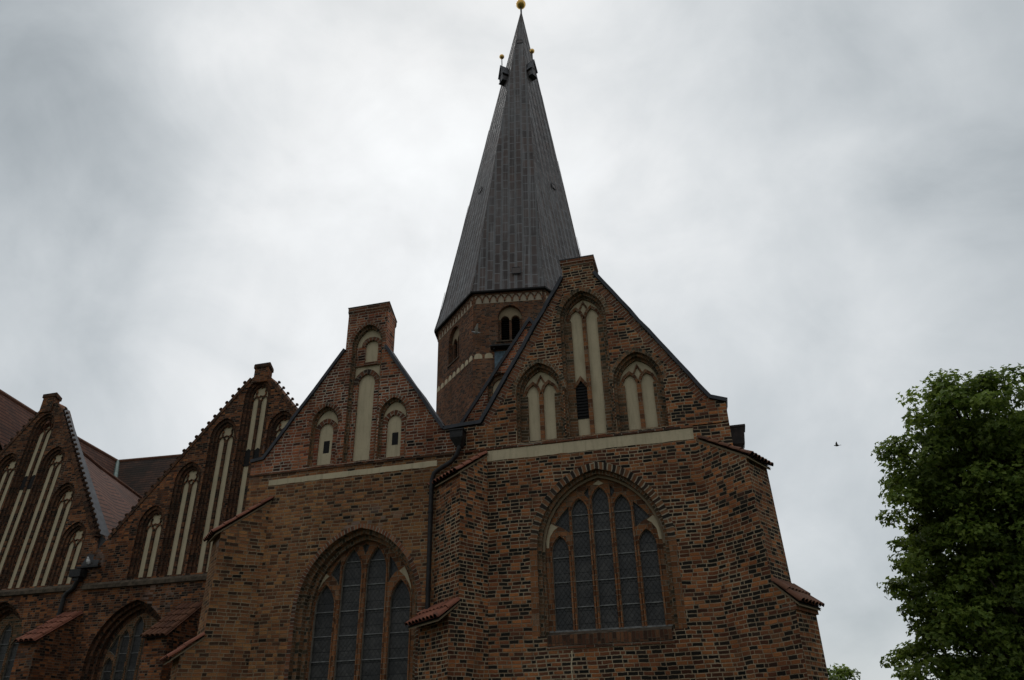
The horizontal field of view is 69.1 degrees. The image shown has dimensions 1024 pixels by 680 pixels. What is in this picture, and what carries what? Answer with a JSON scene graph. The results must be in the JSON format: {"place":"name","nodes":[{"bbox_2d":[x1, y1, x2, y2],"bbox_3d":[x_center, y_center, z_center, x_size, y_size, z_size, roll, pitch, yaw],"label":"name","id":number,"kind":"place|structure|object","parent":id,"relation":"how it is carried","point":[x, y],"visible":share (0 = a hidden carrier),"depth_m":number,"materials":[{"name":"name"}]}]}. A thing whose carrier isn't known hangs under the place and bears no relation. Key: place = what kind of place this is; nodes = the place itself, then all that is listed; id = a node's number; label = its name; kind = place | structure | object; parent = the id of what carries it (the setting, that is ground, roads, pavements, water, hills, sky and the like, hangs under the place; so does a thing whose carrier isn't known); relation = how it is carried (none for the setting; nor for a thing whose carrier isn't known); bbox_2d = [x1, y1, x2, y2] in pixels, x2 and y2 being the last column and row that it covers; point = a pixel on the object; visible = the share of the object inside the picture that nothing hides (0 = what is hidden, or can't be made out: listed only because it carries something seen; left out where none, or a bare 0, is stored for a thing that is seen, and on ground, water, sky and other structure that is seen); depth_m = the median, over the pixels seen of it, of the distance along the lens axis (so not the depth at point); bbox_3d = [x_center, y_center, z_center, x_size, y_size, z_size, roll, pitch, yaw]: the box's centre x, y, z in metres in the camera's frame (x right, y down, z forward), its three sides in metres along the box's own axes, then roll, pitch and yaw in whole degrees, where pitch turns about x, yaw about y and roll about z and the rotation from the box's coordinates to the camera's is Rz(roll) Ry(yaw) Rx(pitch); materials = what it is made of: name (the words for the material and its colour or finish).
{"place":"outdoors","nodes":[
{"label":"outdoors","id":0,"kind":"place"},
{"bbox_2d":[0,0,828,679],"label":"church","id":1,"kind":"structure","parent":0,"point":[566,478],"depth_m":22.67,"materials":[{"name":"brick"}]},
{"bbox_2d":[0,602,21,679],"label":"window","id":2,"kind":"structure","parent":1,"relation":"in","point":[10,621],"depth_m":34.44,"materials":[{"name":"glass"}]},
{"bbox_2d":[80,600,160,679],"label":"window","id":3,"kind":"structure","parent":1,"relation":"in","point":[115,652],"depth_m":32.71,"materials":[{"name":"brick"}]},
{"bbox_2d":[283,523,421,679],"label":"window","id":4,"kind":"structure","parent":1,"relation":"in","point":[353,602],"depth_m":21.83,"materials":[{"name":"glass"}]},
{"bbox_2d":[530,461,686,649],"bbox_3d":[2.531,5.839,20.559,4.040,4.966,0.770,-8,-29,12],"label":"window","id":5,"kind":"structure","parent":1,"relation":"in","point":[605,567],"depth_m":20.46,"materials":[{"name":"glass"}]},
{"bbox_2d":[472,324,482,333],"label":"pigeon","id":6,"kind":"object","parent":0,"point":[476,330],"visible":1,"depth_m":47.36,"materials":[{"name":"grey"}]},
{"bbox_2d":[0,0,1023,679],"label":"sky","id":7,"kind":"structure","parent":0,"point":[816,207],"materials":[{"name":"grey"}]},
{"label":"ground","id":8,"kind":"structure","parent":0,"visible":0},
{"bbox_2d":[827,663,860,679],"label":"tree","id":9,"kind":"object","parent":8,"relation":"on","point":[840,672],"visible":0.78,"depth_m":40.22,"materials":[{"name":"green plant"}]},
{"bbox_2d":[870,363,1023,679],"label":"tree","id":10,"kind":"object","parent":8,"relation":"on","point":[968,483],"visible":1,"depth_m":21.80,"materials":[{"name":"green plant"}]}
]}

